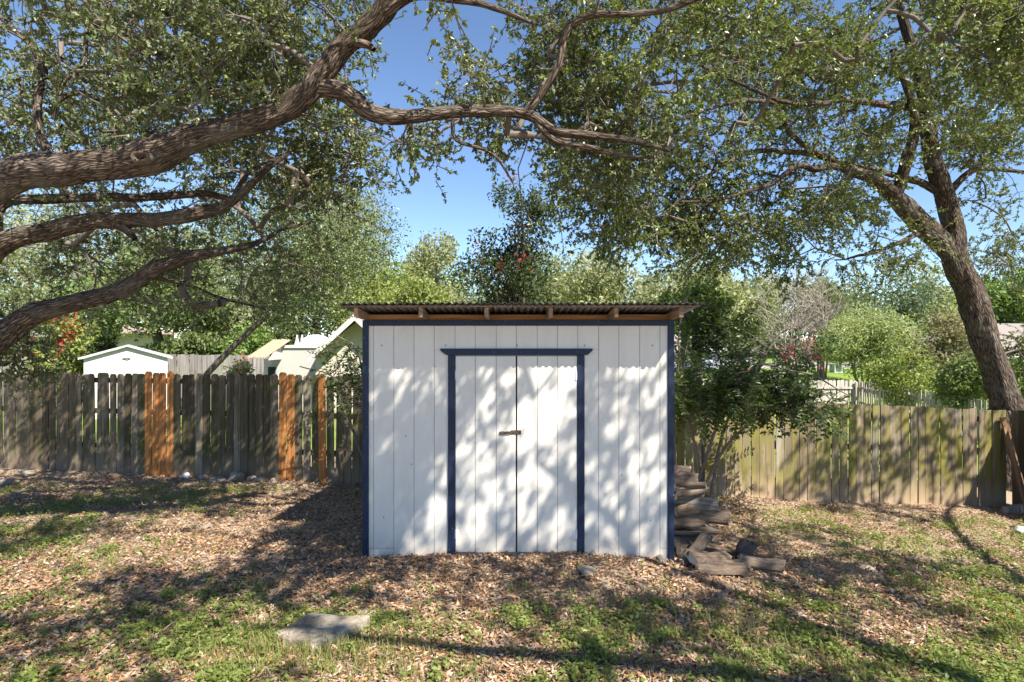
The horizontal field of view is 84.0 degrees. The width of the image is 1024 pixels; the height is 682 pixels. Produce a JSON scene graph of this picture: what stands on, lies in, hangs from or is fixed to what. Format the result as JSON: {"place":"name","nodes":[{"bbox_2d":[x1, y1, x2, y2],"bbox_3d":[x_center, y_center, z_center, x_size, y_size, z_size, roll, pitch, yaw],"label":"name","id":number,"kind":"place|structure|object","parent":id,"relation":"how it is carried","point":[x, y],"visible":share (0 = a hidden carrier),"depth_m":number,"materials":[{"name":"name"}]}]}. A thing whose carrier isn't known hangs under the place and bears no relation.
{"place":"outdoors","nodes":[
{"label":"outdoors","id":0,"kind":"place"},
{"bbox_2d":[0,342,1023,681],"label":"ground","id":1,"kind":"structure","parent":0,"point":[192,480],"depth_m":6.04,"materials":[{"name":"soil"}]},
{"bbox_2d":[0,478,19,485],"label":"rock","id":2,"kind":"object","parent":1,"relation":"on","point":[5,481],"visible":0.89,"depth_m":9.22,"materials":[{"name":"stone"}]},
{"bbox_2d":[13,470,36,476],"bbox_3d":[-8.531,2.326,9.986,0.404,0.118,0.293,0,0,16],"label":"rock","id":3,"kind":"object","parent":1,"relation":"on","point":[26,473],"visible":0.96,"depth_m":9.88,"materials":[{"name":"stone"}]},
{"bbox_2d":[0,355,82,393],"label":"board fence","id":4,"kind":"object","parent":1,"relation":"on","point":[5,368],"visible":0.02,"depth_m":20.29,"materials":[{"name":"grey wood"}]},
{"bbox_2d":[0,191,109,309],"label":"tree","id":5,"kind":"object","parent":1,"relation":"on","point":[22,274],"visible":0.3,"depth_m":39.03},
{"bbox_2d":[23,312,101,406],"bbox_3d":[-13.630,0.632,17.181,1.912,3.668,1.907,0,0,17],"label":"crape myrtle","id":6,"kind":"object","parent":1,"relation":"on","point":[74,340],"visible":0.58,"depth_m":16.97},
{"bbox_2d":[0,244,124,318],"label":"tree","id":7,"kind":"object","parent":1,"relation":"on","point":[2,299],"visible":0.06,"depth_m":55.17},
{"bbox_2d":[73,350,95,415],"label":"bush","id":8,"kind":"object","parent":1,"relation":"on","point":[81,371],"visible":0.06,"depth_m":17.95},
{"bbox_2d":[39,267,132,341],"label":"tree","id":9,"kind":"object","parent":1,"relation":"on","point":[118,331],"visible":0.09,"depth_m":25.35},
{"bbox_2d":[30,323,177,354],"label":"brown roofed house","id":10,"kind":"structure","parent":1,"relation":"on","point":[141,341],"depth_m":34.01,"materials":[{"name":"beige paint"}]},
{"bbox_2d":[86,329,147,353],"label":"bush","id":11,"kind":"object","parent":1,"relation":"on","point":[104,343],"visible":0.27,"depth_m":24.61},
{"bbox_2d":[78,344,172,418],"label":"storage shed","id":12,"kind":"structure","parent":1,"relation":"on","point":[131,359],"depth_m":17.46,"materials":[{"name":"paint"}]},
{"bbox_2d":[102,358,125,418],"bbox_3d":[-12.104,1.443,17.304,0.612,1.814,0.040,0,0,-33],"label":"door","id":13,"kind":"structure","parent":12,"relation":"in","point":[110,366],"depth_m":17.28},
{"bbox_2d":[127,358,150,374],"bbox_3d":[-11.566,1.443,17.653,0.612,1.814,0.040,0,0,-33],"label":"door","id":14,"kind":"structure","parent":12,"relation":"in","point":[134,365],"depth_m":17.63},
{"bbox_2d":[20,190,239,289],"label":"tree","id":15,"kind":"object","parent":1,"relation":"on","point":[110,259],"visible":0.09,"depth_m":42.55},
{"bbox_2d":[74,235,237,350],"bbox_3d":[-15.273,-0.939,23.602,6.676,6.996,5.581,0,0,0],"label":"tree","id":16,"kind":"object","parent":1,"relation":"on","point":[173,317],"visible":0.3,"depth_m":22.97,"materials":[{"name":"plant"}]},
{"bbox_2d":[0,371,361,483],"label":"privacy fence","id":17,"kind":"object","parent":1,"relation":"on","point":[235,417],"visible":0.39,"depth_m":9.91,"materials":[{"name":"brown wood"}]},
{"bbox_2d":[144,329,228,371],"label":"bush","id":18,"kind":"object","parent":1,"relation":"on","point":[188,343],"visible":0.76,"depth_m":22.44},
{"bbox_2d":[207,476,227,482],"bbox_3d":[-4.916,2.321,9.494,0.304,0.118,0.228,0,0,-39],"label":"rock","id":19,"kind":"object","parent":1,"relation":"on","point":[218,479],"visible":0.88,"depth_m":9.42,"materials":[{"name":"stone"}]},
{"bbox_2d":[167,354,269,397],"bbox_3d":[-10.847,1.494,20.206,4.909,2.112,0.179,0,0,4],"label":"board fence","id":20,"kind":"object","parent":1,"relation":"on","point":[201,364],"visible":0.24,"depth_m":20.14,"materials":[{"name":"weathered grey wood"}]},
{"bbox_2d":[151,238,299,346],"bbox_3d":[-13.244,-1.208,26.951,6.776,7.341,4.981,0,0,-30],"label":"tree","id":21,"kind":"object","parent":1,"relation":"on","point":[243,314],"visible":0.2,"depth_m":26.59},
{"bbox_2d":[178,241,273,337],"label":"tree","id":22,"kind":"object","parent":1,"relation":"on","point":[216,278],"visible":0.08,"depth_m":58.07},
{"bbox_2d":[227,471,245,482],"bbox_3d":[-4.631,2.296,9.571,0.288,0.239,0.322,0,0,-7],"label":"rock","id":23,"kind":"object","parent":1,"relation":"on","point":[236,476],"visible":0.79,"depth_m":9.48,"materials":[{"name":"stone"}]},
{"bbox_2d":[222,353,255,375],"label":"flowering bush","id":24,"kind":"object","parent":1,"relation":"on","point":[242,368],"visible":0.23,"depth_m":15.82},
{"bbox_2d":[208,320,276,372],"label":"bush","id":25,"kind":"object","parent":1,"relation":"on","point":[256,339],"visible":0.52,"depth_m":23.41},
{"bbox_2d":[255,476,266,481],"bbox_3d":[-4.202,2.316,9.518,0.139,0.111,0.192,0,0,44],"label":"rock","id":26,"kind":"object","parent":1,"relation":"on","point":[261,478],"visible":0.77,"depth_m":9.47,"materials":[{"name":"stone"}]},
{"bbox_2d":[214,234,339,329],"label":"tree","id":27,"kind":"object","parent":1,"relation":"on","point":[255,285],"visible":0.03,"depth_m":60.08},
{"bbox_2d":[247,334,327,410],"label":"stucco building","id":28,"kind":"structure","parent":1,"relation":"on","point":[288,359],"depth_m":19.20,"materials":[{"name":"white paint"}]},
{"bbox_2d":[268,367,275,375],"bbox_3d":[-8.107,1.077,19.207,0.256,0.405,0.015,0,0,0],"label":"window","id":29,"kind":"structure","parent":28,"relation":"in","point":[271,370],"depth_m":19.20,"materials":[{"name":"grey glass"}]},
{"bbox_2d":[166,153,415,427],"bbox_3d":[-4.877,-1.015,13.155,5.800,7.053,5.242,0,0,-37],"label":"oak tree","id":30,"kind":"object","parent":1,"relation":"on","point":[299,239],"visible":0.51,"depth_m":13.22,"materials":[{"name":"green plant"}]},
{"bbox_2d":[266,321,325,355],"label":"bush","id":31,"kind":"object","parent":1,"relation":"on","point":[292,338],"visible":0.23,"depth_m":24.96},
{"bbox_2d":[260,248,364,336],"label":"tree","id":32,"kind":"object","parent":1,"relation":"on","point":[312,326],"visible":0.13,"depth_m":26.41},
{"bbox_2d":[274,613,369,652],"bbox_3d":[-1.366,2.123,4.125,0.517,0.215,0.460,0,0,30],"label":"flat stone","id":33,"kind":"object","parent":1,"relation":"on","point":[342,625],"visible":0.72,"depth_m":4.06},
{"bbox_2d":[297,335,361,457],"bbox_3d":[-2.432,1.134,8.542,1.341,2.461,1.481,0,0,0],"label":"shrub","id":34,"kind":"object","parent":1,"relation":"on","point":[351,361],"visible":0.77,"depth_m":8.40,"materials":[{"name":"green plant"}]},
{"bbox_2d":[307,314,362,411],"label":"cream house","id":35,"kind":"structure","parent":1,"relation":"on","point":[353,332],"depth_m":18.85,"materials":[{"name":"paint"}]},
{"bbox_2d":[290,188,405,292],"bbox_3d":[-10.573,-3.702,36.027,6.160,12.343,8.010,0,0,27],"label":"tree","id":36,"kind":"object","parent":1,"relation":"on","point":[364,207],"visible":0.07,"depth_m":34.86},
{"bbox_2d":[0,0,726,408],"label":"oak tree","id":37,"kind":"object","parent":1,"relation":"on","point":[128,90],"visible":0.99,"depth_m":5.64,"materials":[{"name":"green plant"}]},
{"bbox_2d":[322,236,421,332],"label":"tree","id":38,"kind":"object","parent":1,"relation":"on","point":[383,282],"visible":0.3,"depth_m":23.09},
{"bbox_2d":[362,270,452,303],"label":"tree","id":39,"kind":"object","parent":1,"relation":"on","point":[422,292],"visible":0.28,"depth_m":19.59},
{"bbox_2d":[390,255,470,302],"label":"tree","id":40,"kind":"object","parent":1,"relation":"on","point":[452,273],"visible":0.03,"depth_m":57.96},
{"bbox_2d":[399,228,465,303],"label":"tree","id":41,"kind":"object","parent":1,"relation":"on","point":[447,252],"visible":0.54,"depth_m":32.99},
{"bbox_2d":[447,268,504,303],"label":"tree","id":42,"kind":"object","parent":1,"relation":"on","point":[471,299],"visible":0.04,"depth_m":59.86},
{"bbox_2d":[450,217,556,303],"bbox_3d":[-0.116,-0.325,14.037,2.204,5.582,2.845,0,0,18],"label":"crape myrtle","id":43,"kind":"object","parent":1,"relation":"on","point":[502,265],"visible":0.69,"depth_m":13.86,"materials":[{"name":"plant"}]},
{"bbox_2d":[0,473,1021,681],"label":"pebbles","id":44,"kind":"object","parent":1,"relation":"on","point":[365,610],"visible":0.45,"depth_m":5.29,"materials":[{"name":"stone"}]},
{"bbox_2d":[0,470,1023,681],"bbox_3d":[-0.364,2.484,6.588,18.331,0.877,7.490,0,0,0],"label":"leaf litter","id":45,"kind":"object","parent":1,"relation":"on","point":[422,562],"visible":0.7,"depth_m":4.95,"materials":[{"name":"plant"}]},
{"bbox_2d":[577,565,596,575],"bbox_3d":[0.690,2.103,5.217,0.169,0.066,0.145,0,0,40],"label":"rock","id":46,"kind":"object","parent":45,"relation":"on","point":[585,570],"visible":0.98,"depth_m":5.18,"materials":[{"name":"stone"}]},
{"bbox_2d":[735,537,759,558],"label":"firewood log","id":47,"kind":"object","parent":45,"relation":"on","point":[746,546],"visible":0.79,"depth_m":5.72,"materials":[{"name":"grey wood"}]},
{"bbox_2d":[0,477,1023,681],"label":"weeds","id":48,"kind":"object","parent":1,"relation":"on","point":[937,652],"visible":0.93,"depth_m":4.30,"materials":[{"name":"green plant"}]},
{"bbox_2d":[0,476,1023,681],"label":"grass","id":49,"kind":"structure","parent":1,"relation":"on","point":[275,640],"depth_m":4.02,"materials":[{"name":"plant"}]},
{"bbox_2d":[0,471,1023,681],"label":"fallen twigs","id":50,"kind":"object","parent":1,"relation":"on","point":[535,646],"visible":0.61,"depth_m":4.77,"materials":[{"name":"wood"}]},
{"bbox_2d":[340,302,703,560],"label":"garden shed","id":51,"kind":"structure","parent":1,"relation":"on","point":[524,428],"depth_m":5.66,"materials":[{"name":"white paint"}]},
{"bbox_2d":[455,356,515,552],"bbox_3d":[-0.266,1.126,5.649,0.605,1.950,0.028,0,0,0],"label":"door","id":52,"kind":"structure","parent":51,"relation":"in","point":[485,385],"depth_m":5.65,"materials":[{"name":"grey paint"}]},
{"bbox_2d":[499,356,576,552],"bbox_3d":[0.260,1.126,5.649,0.780,1.950,0.029,0,0,0],"label":"door","id":53,"kind":"structure","parent":51,"relation":"in","point":[546,432],"depth_m":5.65,"materials":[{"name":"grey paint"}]},
{"bbox_2d":[487,173,567,303],"bbox_3d":[0.364,-0.830,13.589,1.954,6.574,1.552,0,0,15],"label":"crape myrtle","id":54,"kind":"object","parent":1,"relation":"on","point":[537,210],"visible":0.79,"depth_m":13.52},
{"bbox_2d":[500,251,628,303],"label":"tree","id":55,"kind":"object","parent":1,"relation":"on","point":[551,297],"visible":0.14,"depth_m":29.92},
{"bbox_2d":[541,241,647,303],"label":"tree","id":56,"kind":"object","parent":1,"relation":"on","point":[606,289],"visible":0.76,"depth_m":25.18,"materials":[{"name":"plant"}]},
{"bbox_2d":[613,266,683,303],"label":"tree","id":57,"kind":"object","parent":1,"relation":"on","point":[654,280],"visible":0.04,"depth_m":56.91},
{"bbox_2d":[655,554,667,562],"bbox_3d":[1.486,2.160,5.626,0.111,0.110,0.098,0,0,-31],"label":"corner block","id":58,"kind":"object","parent":1,"relation":"on","point":[662,557],"depth_m":5.59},
{"bbox_2d":[676,530,710,565],"bbox_3d":[1.805,2.063,5.621,0.436,0.140,0.112,-38,-4,-23],"label":"firewood log","id":59,"kind":"object","parent":1,"relation":"on","point":[701,542],"visible":0.77,"depth_m":5.61,"materials":[{"name":"brown wood"}]},
{"bbox_2d":[632,249,757,393],"bbox_3d":[7.120,-0.525,21.745,5.215,6.596,4.001,0,0,-24],"label":"tree","id":60,"kind":"object","parent":1,"relation":"on","point":[738,292],"visible":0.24,"depth_m":21.16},
{"bbox_2d":[655,278,735,394],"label":"tree","id":61,"kind":"object","parent":1,"relation":"on","point":[680,297],"visible":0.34,"depth_m":13.27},
{"bbox_2d":[676,541,718,555],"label":"firewood log","id":62,"kind":"object","parent":1,"relation":"on","point":[681,546],"visible":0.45,"depth_m":5.79,"materials":[{"name":"brown wood"}]},
{"bbox_2d":[674,330,754,362],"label":"white house","id":63,"kind":"structure","parent":1,"relation":"on","point":[704,347],"depth_m":43.00,"materials":[{"name":"beige"}]},
{"bbox_2d":[683,359,752,395],"bbox_3d":[5.889,1.720,16.000,1.974,2.311,3.818,0,0,18],"label":"metal carport","id":64,"kind":"object","parent":1,"relation":"on","point":[715,366],"visible":0.04,"depth_m":15.99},
{"bbox_2d":[695,562,746,574],"bbox_3d":[1.984,2.149,5.402,0.487,0.083,0.171,0,6,5],"label":"firewood log","id":65,"kind":"object","parent":1,"relation":"on","point":[726,568],"visible":0.91,"depth_m":5.34,"materials":[{"name":"brown wood"}]},
{"bbox_2d":[680,548,717,566],"bbox_3d":[1.797,2.111,5.455,0.362,0.095,0.063,21,7,33],"label":"firewood log","id":66,"kind":"object","parent":65,"relation":"on","point":[686,552],"visible":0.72,"depth_m":5.50,"materials":[{"name":"brown wood"}]},
{"bbox_2d":[707,276,790,353],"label":"tree","id":67,"kind":"object","parent":1,"relation":"on","point":[770,320],"visible":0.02,"depth_m":58.12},
{"bbox_2d":[717,269,797,367],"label":"tree","id":68,"kind":"object","parent":1,"relation":"on","point":[746,324],"visible":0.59,"depth_m":28.97,"materials":[{"name":"plant"}]},
{"bbox_2d":[737,553,785,573],"bbox_3d":[2.462,2.217,5.623,0.447,0.184,0.086,3,25,14],"label":"firewood log","id":69,"kind":"object","parent":1,"relation":"on","point":[777,565],"visible":0.67,"depth_m":5.58,"materials":[{"name":"brown wood"}]},
{"bbox_2d":[674,285,858,497],"bbox_3d":[3.356,0.819,7.874,2.985,3.360,2.480,0,0,15],"label":"shrub","id":70,"kind":"object","parent":1,"relation":"on","point":[740,392],"visible":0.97,"depth_m":7.64,"materials":[{"name":"green plant"}]},
{"bbox_2d":[676,380,857,404],"bbox_3d":[9.120,2.249,22.990,9.276,1.437,0.172,0,0,4],"label":"picket fence","id":71,"kind":"object","parent":1,"relation":"on","point":[853,389],"visible":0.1,"depth_m":22.74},
{"bbox_2d":[511,0,1023,491],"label":"oak tree","id":72,"kind":"object","parent":1,"relation":"on","point":[999,76],"visible":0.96,"depth_m":8.42,"materials":[{"name":"green plant"}]},
{"bbox_2d":[740,261,838,376],"bbox_3d":[11.775,-0.504,23.995,4.183,6.175,4.085,0,0,0],"label":"bare tree","id":73,"kind":"object","parent":1,"relation":"on","point":[800,318],"visible":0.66,"depth_m":23.70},
{"bbox_2d":[767,334,817,358],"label":"bush","id":74,"kind":"object","parent":1,"relation":"on","point":[778,338],"visible":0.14,"depth_m":49.48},
{"bbox_2d":[764,325,840,383],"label":"crape myrtle","id":75,"kind":"object","parent":1,"relation":"on","point":[806,362],"visible":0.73,"depth_m":15.48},
{"bbox_2d":[709,554,913,614],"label":"bark chips","id":76,"kind":"object","parent":1,"relation":"on","point":[745,577],"visible":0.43,"depth_m":5.33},
{"bbox_2d":[682,549,731,566],"bbox_3d":[1.929,2.111,5.549,0.528,0.096,0.222,10,18,-28],"label":"firewood log","id":77,"kind":"object","parent":76,"relation":"on","point":[696,559],"visible":0.75,"depth_m":5.49,"materials":[{"name":"brown wood"}]},
{"bbox_2d":[690,541,734,555],"bbox_3d":[2.072,2.131,5.852,0.553,0.068,0.124,15,9,-11],"label":"firewood log","id":78,"kind":"object","parent":76,"relation":"on","point":[713,548],"visible":0.48,"depth_m":5.82,"materials":[{"name":"brown wood"}]},
{"bbox_2d":[722,559,750,569],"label":"firewood log","id":79,"kind":"object","parent":76,"relation":"on","point":[748,563],"visible":0.42,"depth_m":5.55,"materials":[{"name":"brown wood"}]},
{"bbox_2d":[771,265,852,362],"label":"tree","id":80,"kind":"object","parent":1,"relation":"on","point":[835,296],"visible":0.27,"depth_m":37.35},
{"bbox_2d":[767,256,868,380],"bbox_3d":[14.575,-1.063,27.034,3.762,5.927,4.043,0,0,0],"label":"bare tree","id":81,"kind":"object","parent":1,"relation":"on","point":[822,373],"visible":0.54,"depth_m":26.80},
{"bbox_2d":[829,364,842,372],"bbox_3d":[17.233,1.440,30.250,0.500,0.460,0.560,0,0,0],"label":"utility box","id":82,"kind":"object","parent":1,"relation":"on","point":[835,370],"visible":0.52,"depth_m":30.00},
{"bbox_2d":[784,276,890,341],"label":"tree","id":83,"kind":"object","parent":1,"relation":"on","point":[847,287],"visible":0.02,"depth_m":61.49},
{"bbox_2d":[674,401,1008,505],"bbox_3d":[4.508,1.945,9.581,8.591,2.305,0.178,0,0,-7],"label":"privacy fence","id":84,"kind":"object","parent":1,"relation":"on","point":[809,470],"visible":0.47,"depth_m":9.71,"materials":[{"name":"wood"}]},
{"bbox_2d":[809,301,930,394],"bbox_3d":[15.551,0.324,24.826,4.602,4.344,4.724,0,0,27],"label":"feathery tree","id":85,"kind":"object","parent":1,"relation":"on","point":[858,339],"visible":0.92,"depth_m":24.09,"materials":[{"name":"plant"}]},
{"bbox_2d":[844,269,951,338],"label":"tree","id":86,"kind":"object","parent":1,"relation":"on","point":[916,306],"visible":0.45,"depth_m":45.86,"materials":[{"name":"plant"}]},
{"bbox_2d":[856,342,956,414],"bbox_3d":[14.243,1.497,20.171,3.300,2.903,2.781,0,0,-30],"label":"bush","id":87,"kind":"object","parent":1,"relation":"on","point":[885,371],"visible":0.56,"depth_m":19.80,"materials":[{"name":"plant"}]},
{"bbox_2d":[880,260,962,340],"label":"tree","id":88,"kind":"object","parent":1,"relation":"on","point":[945,288],"visible":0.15,"depth_m":48.78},
{"bbox_2d":[858,380,988,438],"bbox_3d":[13.510,2.283,18.149,0.172,1.434,9.352,0,0,6],"label":"picket fence","id":89,"kind":"object","parent":1,"relation":"on","point":[928,400],"visible":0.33,"depth_m":19.35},
{"bbox_2d":[888,309,972,375],"bbox_3d":[17.867,0.668,23.918,3.432,4.069,3.296,0,0,0],"label":"crape myrtle","id":90,"kind":"object","parent":1,"relation":"on","point":[949,334],"visible":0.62,"depth_m":23.59,"materials":[{"name":"plant"}]},
{"bbox_2d":[888,323,1023,387],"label":"grey roofed house","id":91,"kind":"structure","parent":1,"relation":"on","point":[1003,328],"depth_m":26.77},
{"bbox_2d":[928,349,1015,408],"bbox_3d":[13.590,1.542,16.921,2.157,2.766,2.409,0,0,-21],"label":"bush","id":92,"kind":"object","parent":1,"relation":"on","point":[968,381],"visible":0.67,"depth_m":16.63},
{"bbox_2d":[927,278,1023,325],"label":"tree","id":93,"kind":"object","parent":1,"relation":"on","point":[954,303],"visible":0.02,"depth_m":56.22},
{"bbox_2d":[953,263,1023,322],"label":"tree","id":94,"kind":"object","parent":1,"relation":"on","point":[1011,309],"visible":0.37,"depth_m":29.52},
{"bbox_2d":[1000,417,1023,503],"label":"leaning board","id":95,"kind":"object","parent":1,"relation":"on","point":[1013,456],"visible":0.86,"depth_m":9.77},
{"bbox_2d":[1002,503,1023,513],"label":"timber block","id":96,"kind":"object","parent":1,"relation":"on","point":[1015,508],"depth_m":9.46,"materials":[{"name":"grey wood"}]},
{"bbox_2d":[1010,354,1023,397],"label":"bush","id":97,"kind":"object","parent":1,"relation":"on","point":[1019,383],"visible":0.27,"depth_m":13.46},
{"bbox_2d":[1011,410,1023,504],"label":"privacy fence","id":98,"kind":"object","parent":1,"relation":"on","point":[1017,424],"visible":0.61,"depth_m":9.88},
{"bbox_2d":[1012,525,1023,535],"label":"rock","id":99,"kind":"object","parent":1,"relation":"on","point":[1019,528],"visible":0.61,"depth_m":8.07,"materials":[{"name":"grey stone"}]},
{"bbox_2d":[0,0,1023,341],"label":"sky","id":100,"kind":"structure","parent":0,"point":[468,205],"materials":[{"name":"blue"}]},
{"label":"firewood log","id":101,"kind":"object","parent":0,"visible":0},
{"bbox_2d":[674,535,714,547],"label":"firewood log","id":102,"kind":"object","parent":101,"relation":"on","point":[712,539],"visible":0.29,"depth_m":5.92,"materials":[{"name":"brown wood"}]},
{"bbox_2d":[674,535,712,541],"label":"firewood log","id":103,"kind":"object","parent":102,"relation":"on","point":[677,538],"visible":0.42,"depth_m":5.85,"materials":[{"name":"brown wood"}]},
{"bbox_2d":[674,530,717,535],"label":"firewood log","id":104,"kind":"object","parent":103,"relation":"on","point":[694,533],"visible":0.8,"depth_m":5.78,"materials":[{"name":"brown wood"}]},
{"bbox_2d":[685,525,718,534],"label":"firewood log","id":105,"kind":"object","parent":104,"relation":"on","point":[705,528],"visible":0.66,"depth_m":5.83,"materials":[{"name":"brown wood"}]},
{"bbox_2d":[674,516,707,526],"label":"firewood log","id":106,"kind":"object","parent":105,"relation":"on","point":[679,521],"visible":0.65,"depth_m":5.83,"materials":[{"name":"brown wood"}]},
{"bbox_2d":[674,507,731,524],"bbox_3d":[1.951,1.788,5.855,0.582,0.161,0.074,1,-26,18],"label":"firewood log","id":107,"kind":"object","parent":105,"relation":"on","point":[722,517],"visible":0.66,"depth_m":5.79,"materials":[{"name":"brown wood"}]},
{"bbox_2d":[674,504,700,516],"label":"firewood log","id":108,"kind":"object","parent":107,"relation":"on","point":[684,509],"visible":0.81,"depth_m":5.82,"materials":[{"name":"brown wood"}]},
{"bbox_2d":[674,493,719,511],"bbox_3d":[1.881,1.673,5.851,0.486,0.163,0.060,4,1,14],"label":"firewood log","id":109,"kind":"object","parent":107,"relation":"on","point":[703,504],"visible":0.84,"depth_m":5.82,"materials":[{"name":"brown wood"}]},
{"bbox_2d":[674,493,703,499],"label":"firewood log","id":110,"kind":"object","parent":109,"relation":"on","point":[679,497],"visible":0.52,"depth_m":5.85,"materials":[{"name":"brown wood"}]},
{"bbox_2d":[675,486,708,495],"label":"firewood log","id":111,"kind":"object","parent":110,"relation":"on","point":[691,492],"visible":0.94,"depth_m":5.77,"materials":[{"name":"brown wood"}]},
{"bbox_2d":[675,480,706,488],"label":"firewood log","id":112,"kind":"object","parent":111,"relation":"on","point":[692,485],"visible":0.98,"depth_m":5.81,"materials":[{"name":"brown wood"}]},
{"bbox_2d":[674,472,698,483],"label":"firewood log","id":113,"kind":"object","parent":112,"relation":"on","point":[686,476],"visible":0.85,"depth_m":5.83,"materials":[{"name":"brown wood"}]},
{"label":"firewood log","id":114,"kind":"object","parent":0,"visible":0},
{"bbox_2d":[674,465,690,471],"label":"firewood log","id":115,"kind":"object","parent":114,"relation":"on","point":[683,468],"visible":0.34,"depth_m":6.41,"materials":[{"name":"brown wood"}]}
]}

